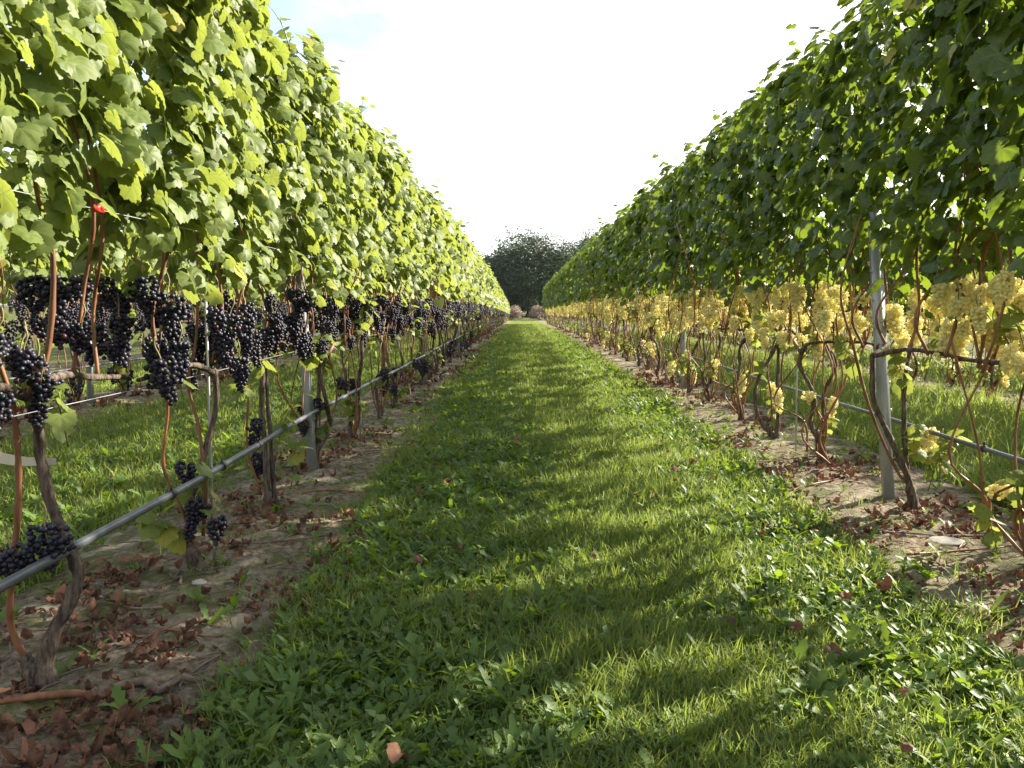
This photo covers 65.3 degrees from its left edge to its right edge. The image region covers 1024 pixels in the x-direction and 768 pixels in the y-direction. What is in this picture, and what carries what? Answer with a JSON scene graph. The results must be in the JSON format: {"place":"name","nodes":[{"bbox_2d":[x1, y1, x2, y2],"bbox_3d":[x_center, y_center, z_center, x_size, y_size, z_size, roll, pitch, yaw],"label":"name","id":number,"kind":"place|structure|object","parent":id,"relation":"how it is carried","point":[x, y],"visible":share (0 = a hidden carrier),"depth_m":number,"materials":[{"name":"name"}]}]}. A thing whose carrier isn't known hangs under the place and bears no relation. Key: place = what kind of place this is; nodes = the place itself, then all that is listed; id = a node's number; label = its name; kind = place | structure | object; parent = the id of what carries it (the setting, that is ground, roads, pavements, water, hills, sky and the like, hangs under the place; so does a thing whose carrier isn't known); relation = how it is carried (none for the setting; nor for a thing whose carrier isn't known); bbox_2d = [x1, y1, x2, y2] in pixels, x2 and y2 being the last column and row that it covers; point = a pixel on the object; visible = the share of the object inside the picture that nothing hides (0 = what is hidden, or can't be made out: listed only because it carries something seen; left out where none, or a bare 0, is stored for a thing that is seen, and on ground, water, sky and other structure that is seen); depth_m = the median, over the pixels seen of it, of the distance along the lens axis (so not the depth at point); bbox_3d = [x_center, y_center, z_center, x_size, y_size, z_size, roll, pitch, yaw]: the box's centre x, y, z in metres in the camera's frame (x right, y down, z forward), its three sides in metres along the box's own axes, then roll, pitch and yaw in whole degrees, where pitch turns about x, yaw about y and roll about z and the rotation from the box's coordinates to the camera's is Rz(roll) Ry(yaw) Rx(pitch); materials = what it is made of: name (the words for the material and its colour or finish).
{"place":"outdoors","nodes":[
{"label":"outdoors","id":0,"kind":"place"},
{"bbox_2d":[0,332,320,382],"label":"bare soil path","id":1,"kind":"structure","parent":0,"point":[56,365],"depth_m":13.15,"materials":[{"name":"beige soil"}]},
{"bbox_2d":[0,251,65,360],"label":"grapevine","id":2,"kind":"object","parent":1,"relation":"on","point":[9,290],"visible":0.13,"depth_m":11.70,"materials":[{"name":"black plant"}]},
{"bbox_2d":[14,328,406,416],"bbox_3d":[-0.798,-3.179,37.530,0.028,0.651,76.500,0,6,1],"label":"trellis wire","id":3,"kind":"object","parent":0,"point":[139,388],"visible":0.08,"depth_m":2.28,"materials":[{"name":"metal"}]},
{"bbox_2d":[0,328,448,448],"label":"bare soil path","id":4,"kind":"structure","parent":0,"point":[85,404],"depth_m":8.37,"materials":[{"name":"beige soil"}]},
{"bbox_2d":[0,148,61,410],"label":"grapevine","id":5,"kind":"object","parent":4,"relation":"on","point":[26,185],"visible":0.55,"depth_m":6.67,"materials":[{"name":"green plant"}]},
{"bbox_2d":[0,148,122,405],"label":"grapevine","id":6,"kind":"object","parent":4,"relation":"on","point":[63,264],"visible":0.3,"depth_m":7.52,"materials":[{"name":"green plant"}]},
{"bbox_2d":[84,297,93,402],"bbox_3d":[-4.158,-0.337,7.854,0.124,1.850,0.061,4,7,37],"label":"metal post","id":7,"kind":"object","parent":4,"relation":"on","point":[90,388],"visible":0.16,"depth_m":7.88,"materials":[{"name":"metal"}]},
{"bbox_2d":[68,203,160,395],"bbox_3d":[-4.099,-1.073,8.381,0.647,2.503,1.456,0,6,1],"label":"grapevine","id":8,"kind":"object","parent":4,"relation":"on","point":[119,257],"visible":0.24,"depth_m":8.37,"materials":[{"name":"green plant"}]},
{"bbox_2d":[119,227,195,339],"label":"grapevine","id":9,"kind":"object","parent":4,"relation":"on","point":[138,325],"visible":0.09,"depth_m":9.51,"materials":[{"name":"green plant"}]},
{"bbox_2d":[0,333,319,381],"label":"drip pipe","id":10,"kind":"object","parent":4,"relation":"on","point":[56,371],"visible":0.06,"depth_m":7.77,"materials":[{"name":"grey plastic"}]},
{"bbox_2d":[171,231,230,377],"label":"grapevine","id":11,"kind":"object","parent":4,"relation":"on","point":[188,320],"visible":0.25,"depth_m":10.44,"materials":[{"name":"green plant"}]},
{"bbox_2d":[202,223,239,368],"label":"grapevine","id":12,"kind":"object","parent":4,"relation":"on","point":[231,292],"visible":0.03,"depth_m":11.21,"materials":[{"name":"green plant"}]},
{"bbox_2d":[225,221,274,359],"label":"grapevine","id":13,"kind":"object","parent":4,"relation":"on","point":[256,294],"visible":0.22,"depth_m":12.62,"materials":[{"name":"green plant"}]},
{"bbox_2d":[244,250,282,362],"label":"grapevine","id":14,"kind":"object","parent":4,"relation":"on","point":[266,291],"visible":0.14,"depth_m":13.04,"materials":[{"name":"green plant"}]},
{"bbox_2d":[274,258,293,352],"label":"grapevine","id":15,"kind":"object","parent":4,"relation":"on","point":[285,308],"visible":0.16,"depth_m":14.32,"materials":[{"name":"green plant"}]},
{"bbox_2d":[12,190,439,285],"bbox_3d":[-0.675,-3.667,37.480,0.028,0.651,76.500,0,6,1],"label":"trellis wire","id":16,"kind":"object","parent":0,"point":[146,220],"visible":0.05,"depth_m":2.14,"materials":[{"name":"metal"}]},
{"bbox_2d":[0,319,501,592],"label":"drip pipe","id":17,"kind":"object","parent":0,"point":[17,577],"visible":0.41,"depth_m":2.46,"materials":[{"name":"grey plastic"}]},
{"bbox_2d":[0,321,512,767],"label":"bare soil path","id":18,"kind":"structure","parent":0,"point":[180,660],"depth_m":2.75,"materials":[{"name":"brown soil"}]},
{"bbox_2d":[0,689,159,704],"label":"cut cane","id":19,"kind":"object","parent":18,"relation":"on","point":[47,695],"visible":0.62,"depth_m":1.96,"materials":[{"name":"brown plant"}]},
{"bbox_2d":[0,0,233,692],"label":"grapevine","id":20,"kind":"object","parent":18,"relation":"on","point":[53,39],"visible":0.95,"depth_m":2.00,"materials":[{"name":"green plant"}]},
{"bbox_2d":[0,452,55,465],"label":"binding tape","id":21,"kind":"object","parent":20,"relation":"attached to","point":[7,459],"visible":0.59,"depth_m":2.05,"materials":[{"name":"white plastic"}]},
{"bbox_2d":[82,594,162,609],"bbox_3d":[-1.279,0.711,2.588,0.328,0.022,0.046,2,6,19],"label":"cut cane","id":22,"kind":"object","parent":18,"relation":"on","point":[139,608],"visible":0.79,"depth_m":2.56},
{"bbox_2d":[112,674,199,694],"bbox_3d":[-0.911,0.773,2.047,0.208,0.038,0.065,-2,6,-17],"label":"cut cane","id":23,"kind":"object","parent":18,"relation":"on","point":[147,682],"visible":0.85,"depth_m":2.04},
{"bbox_2d":[121,619,222,637],"bbox_3d":[-1.005,0.732,2.374,0.289,0.040,0.071,-1,6,-7],"label":"cut cane","id":24,"kind":"object","parent":18,"relation":"on","point":[170,628],"visible":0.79,"depth_m":2.36,"materials":[{"name":"brown plant"}]},
{"bbox_2d":[61,0,300,571],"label":"grapevine","id":25,"kind":"object","parent":18,"relation":"on","point":[207,178],"visible":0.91,"depth_m":2.81,"materials":[{"name":"green plant"}]},
{"bbox_2d":[204,299,215,562],"bbox_3d":[-1.120,0.203,2.976,0.020,1.050,0.017,0,6,1],"label":"vine stake","id":26,"kind":"object","parent":18,"relation":"on","point":[207,333],"visible":0.66,"depth_m":2.96,"materials":[{"name":"grey metal"}]},
{"bbox_2d":[137,4,364,506],"bbox_3d":[-1.112,-0.573,3.735,0.596,2.403,1.349,1,6,5],"label":"grapevine","id":27,"kind":"object","parent":18,"relation":"on","point":[313,227],"visible":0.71,"depth_m":3.80,"materials":[{"name":"green plant"}]},
{"bbox_2d":[239,533,328,543],"bbox_3d":[-0.945,0.635,3.303,0.374,0.028,0.048,-3,7,-29],"label":"cut cane","id":28,"kind":"object","parent":18,"relation":"on","point":[281,540],"visible":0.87,"depth_m":3.29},
{"bbox_2d":[293,219,316,470],"bbox_3d":[-1.185,-0.011,4.621,0.128,1.850,0.060,-4,7,-33],"label":"metal post","id":29,"kind":"object","parent":18,"relation":"on","point":[310,435],"visible":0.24,"depth_m":4.62,"materials":[{"name":"metal"}]},
{"bbox_2d":[247,38,372,474],"bbox_3d":[-1.169,-0.671,4.636,0.583,2.444,1.375,0,6,1],"label":"grapevine","id":30,"kind":"object","parent":18,"relation":"on","point":[323,354],"visible":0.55,"depth_m":4.61,"materials":[{"name":"green plant"}]},
{"bbox_2d":[296,96,392,439],"bbox_3d":[-1.191,-0.779,5.620,0.672,2.493,1.360,0,6,-5],"label":"grapevine","id":31,"kind":"object","parent":18,"relation":"on","point":[372,257],"visible":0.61,"depth_m":5.54,"materials":[{"name":"green plant"}]},
{"bbox_2d":[348,126,421,418],"bbox_3d":[-1.116,-0.878,6.705,0.605,2.433,1.372,0,6,1],"label":"grapevine","id":32,"kind":"object","parent":18,"relation":"on","point":[399,192],"visible":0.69,"depth_m":6.60,"materials":[{"name":"green plant"}]},
{"bbox_2d":[367,144,426,405],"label":"grapevine","id":33,"kind":"object","parent":18,"relation":"on","point":[394,391],"visible":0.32,"depth_m":7.59,"materials":[{"name":"green plant"}]},
{"bbox_2d":[402,188,437,384],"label":"grapevine","id":34,"kind":"object","parent":18,"relation":"on","point":[420,375],"visible":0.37,"depth_m":9.59,"materials":[{"name":"green plant"}]},
{"bbox_2d":[415,179,452,378],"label":"grapevine","id":35,"kind":"object","parent":18,"relation":"on","point":[442,268],"visible":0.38,"depth_m":10.25,"materials":[{"name":"green plant"}]},
{"bbox_2d":[426,204,461,371],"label":"grapevine","id":36,"kind":"object","parent":18,"relation":"on","point":[454,259],"visible":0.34,"depth_m":11.53,"materials":[{"name":"green plant"}]},
{"bbox_2d":[439,215,469,362],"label":"grapevine","id":37,"kind":"object","parent":18,"relation":"on","point":[463,252],"visible":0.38,"depth_m":13.26,"materials":[{"name":"green plant"}]},
{"bbox_2d":[444,218,468,357],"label":"grapevine","id":38,"kind":"object","parent":18,"relation":"on","point":[464,286],"visible":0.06,"depth_m":14.33,"materials":[{"name":"green plant"}]},
{"bbox_2d":[451,231,476,353],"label":"grapevine","id":39,"kind":"object","parent":18,"relation":"on","point":[469,294],"visible":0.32,"depth_m":15.41,"materials":[{"name":"green plant"}]},
{"bbox_2d":[464,246,481,346],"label":"grapevine","id":40,"kind":"object","parent":18,"relation":"on","point":[470,337],"visible":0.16,"depth_m":18.39,"materials":[{"name":"green plant"}]},
{"bbox_2d":[465,250,483,344],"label":"grapevine","id":41,"kind":"object","parent":18,"relation":"on","point":[480,282],"visible":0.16,"depth_m":18.97,"materials":[{"name":"green plant"}]},
{"bbox_2d":[470,256,485,340],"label":"grapevine","id":42,"kind":"object","parent":18,"relation":"on","point":[481,298],"visible":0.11,"depth_m":21.19,"materials":[{"name":"green plant"}]},
{"bbox_2d":[478,259,489,338],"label":"grapevine","id":43,"kind":"object","parent":18,"relation":"on","point":[486,294],"visible":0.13,"depth_m":22.93,"materials":[{"name":"green plant"}]},
{"bbox_2d":[480,264,493,336],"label":"grapevine","id":44,"kind":"object","parent":18,"relation":"on","point":[489,291],"visible":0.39,"depth_m":24.87,"materials":[{"name":"green plant"}]},
{"bbox_2d":[0,305,1023,767],"bbox_3d":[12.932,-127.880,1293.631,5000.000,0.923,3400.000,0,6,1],"label":"ground","id":45,"kind":"structure","parent":0,"point":[136,347],"depth_m":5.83,"materials":[{"name":"green plant"}]},
{"bbox_2d":[0,0,21,254],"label":"grapevine","id":46,"kind":"object","parent":45,"relation":"on","point":[9,16],"visible":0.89,"depth_m":1.58,"materials":[{"name":"green plant"}]},
{"bbox_2d":[0,258,484,305],"bbox_3d":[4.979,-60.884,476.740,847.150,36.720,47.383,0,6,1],"label":"distant woods","id":47,"kind":"object","parent":45,"relation":"on","point":[13,296],"depth_m":465.02,"materials":[{"name":"green plant"}]},
{"bbox_2d":[387,178,440,394],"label":"grapevine","id":48,"kind":"object","parent":45,"relation":"on","point":[425,202],"visible":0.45,"depth_m":8.61,"materials":[{"name":"green plant"}]},
{"bbox_2d":[431,230,461,365],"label":"grapevine","id":49,"kind":"object","parent":45,"relation":"on","point":[449,303],"visible":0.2,"depth_m":12.53,"materials":[{"name":"green plant"}]},
{"bbox_2d":[455,234,477,351],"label":"grapevine","id":50,"kind":"object","parent":45,"relation":"on","point":[468,330],"visible":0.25,"depth_m":16.29,"materials":[{"name":"green plant"}]},
{"bbox_2d":[461,239,479,341],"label":"grapevine","id":51,"kind":"object","parent":45,"relation":"on","point":[471,307],"visible":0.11,"depth_m":17.31,"materials":[{"name":"green plant"}]},
{"bbox_2d":[496,305,524,319],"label":"shrub","id":52,"kind":"object","parent":45,"relation":"on","point":[516,313],"visible":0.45,"depth_m":94.80,"materials":[{"name":"brown plant"}]},
{"bbox_2d":[0,331,1023,767],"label":"weeds","id":53,"kind":"object","parent":45,"relation":"on","point":[466,487],"visible":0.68,"depth_m":2.46,"materials":[{"name":"green plant"}]},
{"bbox_2d":[0,327,1023,767],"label":"dead leaves litter","id":54,"kind":"object","parent":45,"relation":"on","point":[36,755],"visible":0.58,"depth_m":2.68,"materials":[{"name":"brown plant"}]},
{"bbox_2d":[515,293,540,312],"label":"understorey bush","id":55,"kind":"object","parent":45,"relation":"on","point":[524,305],"visible":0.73,"depth_m":114.33,"materials":[{"name":"green plant"}]},
{"bbox_2d":[478,225,584,315],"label":"broadleaf tree","id":56,"kind":"object","parent":45,"relation":"on","point":[525,270],"visible":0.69,"depth_m":117.41,"materials":[{"name":"green plant"}]},
{"bbox_2d":[528,305,547,319],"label":"shrub","id":57,"kind":"object","parent":45,"relation":"on","point":[538,312],"visible":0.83,"depth_m":95.99,"materials":[{"name":"brown plant"}]},
{"bbox_2d":[534,240,586,299],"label":"broadleaf tree","id":58,"kind":"object","parent":45,"relation":"on","point":[576,248],"depth_m":126.35,"materials":[{"name":"green plant"}]},
{"bbox_2d":[561,262,575,332],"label":"grapevine","id":59,"kind":"object","parent":45,"relation":"on","point":[565,298],"visible":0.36,"depth_m":29.38,"materials":[{"name":"green plant"}]},
{"bbox_2d":[563,265,576,330],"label":"grapevine","id":60,"kind":"object","parent":45,"relation":"on","point":[564,290],"visible":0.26,"depth_m":28.29,"materials":[{"name":"green plant"}]},
{"bbox_2d":[567,254,580,335],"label":"grapevine","id":61,"kind":"object","parent":45,"relation":"on","point":[571,282],"visible":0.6,"depth_m":25.32,"materials":[{"name":"green plant"}]},
{"bbox_2d":[565,224,603,251],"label":"broadleaf tree","id":62,"kind":"object","parent":45,"relation":"on","point":[586,238],"visible":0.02,"depth_m":146.10,"materials":[{"name":"green plant"}]},
{"bbox_2d":[581,261,595,341],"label":"grapevine","id":63,"kind":"object","parent":45,"relation":"on","point":[593,318],"visible":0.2,"depth_m":20.49,"materials":[{"name":"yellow plant"}]},
{"bbox_2d":[582,235,601,343],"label":"grapevine","id":64,"kind":"object","parent":45,"relation":"on","point":[584,257],"visible":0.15,"depth_m":19.54,"materials":[{"name":"green plant"}]},
{"bbox_2d":[583,232,611,346],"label":"grapevine","id":65,"kind":"object","parent":45,"relation":"on","point":[590,249],"visible":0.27,"depth_m":18.41,"materials":[{"name":"green plant"}]},
{"bbox_2d":[594,220,617,350],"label":"grapevine","id":66,"kind":"object","parent":45,"relation":"on","point":[599,288],"visible":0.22,"depth_m":16.60,"materials":[{"name":"green plant"}]},
{"bbox_2d":[680,285,686,388],"bbox_3d":[1.964,-0.467,9.176,0.076,1.850,0.041,-1,6,1],"label":"metal post","id":67,"kind":"object","parent":45,"relation":"on","point":[683,348],"visible":0.28,"depth_m":9.16,"materials":[{"name":"metal"}]},
{"bbox_2d":[0,0,1023,304],"label":"sky","id":68,"kind":"structure","parent":0,"point":[534,114],"materials":[{"name":"white"}]},
{"bbox_2d":[537,321,1023,676],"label":"bare soil path","id":69,"kind":"structure","parent":0,"point":[827,492],"depth_m":3.98,"materials":[{"name":"beige soil"}]},
{"bbox_2d":[557,265,569,330],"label":"grapevine","id":70,"kind":"object","parent":69,"relation":"on","point":[561,282],"visible":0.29,"depth_m":31.44,"materials":[{"name":"green plant"}]},
{"bbox_2d":[564,255,576,333],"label":"grapevine","id":71,"kind":"object","parent":69,"relation":"on","point":[568,303],"visible":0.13,"depth_m":27.38,"materials":[{"name":"green plant"}]},
{"bbox_2d":[573,256,587,337],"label":"grapevine","id":72,"kind":"object","parent":69,"relation":"on","point":[576,293],"visible":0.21,"depth_m":23.53,"materials":[{"name":"green plant"}]},
{"bbox_2d":[576,247,590,339],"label":"grapevine","id":73,"kind":"object","parent":69,"relation":"on","point":[578,278],"visible":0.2,"depth_m":22.45,"materials":[{"name":"green plant"}]},
{"bbox_2d":[575,243,594,340],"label":"grapevine","id":74,"kind":"object","parent":69,"relation":"on","point":[580,280],"visible":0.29,"depth_m":21.35,"materials":[{"name":"green plant"}]},
{"bbox_2d":[590,230,611,348],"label":"grapevine","id":75,"kind":"object","parent":69,"relation":"on","point":[600,300],"visible":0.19,"depth_m":17.60,"materials":[{"name":"green plant"}]},
{"bbox_2d":[589,217,622,354],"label":"grapevine","id":76,"kind":"object","parent":69,"relation":"on","point":[606,267],"visible":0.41,"depth_m":15.29,"materials":[{"name":"green plant"}]},
{"bbox_2d":[601,215,639,356],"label":"grapevine","id":77,"kind":"object","parent":69,"relation":"on","point":[614,309],"visible":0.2,"depth_m":14.62,"materials":[{"name":"green plant"}]},
{"bbox_2d":[607,204,638,360],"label":"grapevine","id":78,"kind":"object","parent":69,"relation":"on","point":[623,313],"visible":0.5,"depth_m":13.64,"materials":[{"name":"green plant"}]},
{"bbox_2d":[613,204,664,365],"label":"grapevine","id":79,"kind":"object","parent":69,"relation":"on","point":[630,309],"visible":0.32,"depth_m":12.64,"materials":[{"name":"green plant"}]},
{"bbox_2d":[619,177,670,368],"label":"grapevine","id":80,"kind":"object","parent":69,"relation":"on","point":[635,255],"visible":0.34,"depth_m":11.66,"materials":[{"name":"green plant"}]},
{"bbox_2d":[632,176,679,375],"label":"grapevine","id":81,"kind":"object","parent":69,"relation":"on","point":[653,312],"visible":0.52,"depth_m":10.79,"materials":[{"name":"green plant"}]},
{"bbox_2d":[643,154,712,382],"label":"grapevine","id":82,"kind":"object","parent":69,"relation":"on","point":[658,201],"visible":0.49,"depth_m":9.51,"materials":[{"name":"green plant"}]},
{"bbox_2d":[662,142,724,392],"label":"grapevine","id":83,"kind":"object","parent":69,"relation":"on","point":[682,322],"visible":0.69,"depth_m":8.61,"materials":[{"name":"green plant"}]},
{"bbox_2d":[668,127,758,402],"bbox_3d":[1.951,-1.109,7.707,0.821,2.706,1.392,0,6,1],"label":"grapevine","id":84,"kind":"object","parent":69,"relation":"on","point":[708,310],"visible":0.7,"depth_m":7.77,"materials":[{"name":"green plant"}]},
{"bbox_2d":[676,58,801,419],"bbox_3d":[1.837,-1.035,6.587,0.961,2.780,1.529,0,6,1],"label":"grapevine","id":85,"kind":"object","parent":69,"relation":"on","point":[738,314],"visible":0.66,"depth_m":6.71,"materials":[{"name":"green plant"}]},
{"bbox_2d":[712,66,849,438],"bbox_3d":[1.942,-0.915,5.800,0.738,2.698,1.440,0,6,1],"label":"grapevine","id":86,"kind":"object","parent":69,"relation":"on","point":[753,116],"visible":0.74,"depth_m":5.76,"materials":[{"name":"green plant"}]},
{"bbox_2d":[559,320,1023,463],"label":"drip pipe","id":87,"kind":"object","parent":69,"relation":"on","point":[984,448],"visible":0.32,"depth_m":3.71,"materials":[{"name":"grey plastic"}]},
{"bbox_2d":[795,324,797,451],"bbox_3d":[1.893,0.004,5.322,0.042,1.000,0.020,4,7,35],"label":"vine stake","id":88,"kind":"object","parent":69,"relation":"on","point":[796,329],"visible":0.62,"depth_m":5.33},
{"bbox_2d":[749,0,930,464],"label":"grapevine","id":89,"kind":"object","parent":69,"relation":"on","point":[827,64],"visible":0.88,"depth_m":4.66,"materials":[{"name":"green plant"}]},
{"bbox_2d":[867,211,894,498],"bbox_3d":[1.855,0.059,3.995,0.076,1.850,0.043,-6,7,1],"label":"metal post","id":90,"kind":"object","parent":69,"relation":"on","point":[883,404],"visible":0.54,"depth_m":3.97,"materials":[{"name":"metal"}]},
{"bbox_2d":[812,0,1023,510],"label":"grapevine","id":91,"kind":"object","parent":69,"relation":"on","point":[885,98],"visible":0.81,"depth_m":3.62,"materials":[{"name":"green plant"}]},
{"bbox_2d":[926,536,964,545],"bbox_3d":[1.777,0.644,3.281,0.136,0.025,0.133,4,7,38],"label":"stone","id":92,"kind":"object","parent":69,"relation":"on","point":[947,541],"visible":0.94,"depth_m":3.26,"materials":[{"name":"beige stone"}]},
{"bbox_2d":[892,0,1023,556],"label":"grapevine","id":93,"kind":"object","parent":69,"relation":"on","point":[1002,157],"visible":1,"depth_m":2.96,"materials":[{"name":"green plant"}]},
{"bbox_2d":[906,541,1011,555],"bbox_3d":[1.780,0.653,3.190,0.522,0.022,0.096,-1,6,-11],"label":"cut cane","id":94,"kind":"object","parent":69,"relation":"on","point":[924,553],"visible":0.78,"depth_m":3.16,"materials":[{"name":"brown plant"}]},
{"bbox_2d":[606,326,1023,409],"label":"bare soil path","id":95,"kind":"structure","parent":0,"point":[938,383],"depth_m":10.15,"materials":[{"name":"beige soil"}]},
{"bbox_2d":[804,238,849,361],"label":"grapevine","id":96,"kind":"object","parent":95,"relation":"on","point":[808,300],"visible":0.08,"depth_m":13.55,"materials":[{"name":"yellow plant"}]},
{"bbox_2d":[835,230,870,364],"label":"grapevine","id":97,"kind":"object","parent":95,"relation":"on","point":[837,283],"visible":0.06,"depth_m":12.18,"materials":[{"name":"yellow plant"}]},
{"bbox_2d":[839,224,908,349],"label":"grapevine","id":98,"kind":"object","parent":95,"relation":"on","point":[856,295],"visible":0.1,"depth_m":11.36,"materials":[{"name":"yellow plant"}]},
{"bbox_2d":[864,240,941,380],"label":"grapevine","id":99,"kind":"object","parent":95,"relation":"on","point":[927,313],"visible":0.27,"depth_m":10.15,"materials":[{"name":"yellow plant"}]},
{"bbox_2d":[906,207,1003,387],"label":"grapevine","id":100,"kind":"object","parent":95,"relation":"on","point":[953,374],"visible":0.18,"depth_m":9.42,"materials":[{"name":"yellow plant"}]},
{"bbox_2d":[939,211,1023,393],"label":"grapevine","id":101,"kind":"object","parent":95,"relation":"on","point":[1000,374],"visible":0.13,"depth_m":8.56,"materials":[{"name":"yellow plant"}]},
{"bbox_2d":[686,327,995,365],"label":"bare soil path","id":102,"kind":"structure","parent":0,"point":[867,346],"depth_m":17.06,"materials":[{"name":"beige soil"}]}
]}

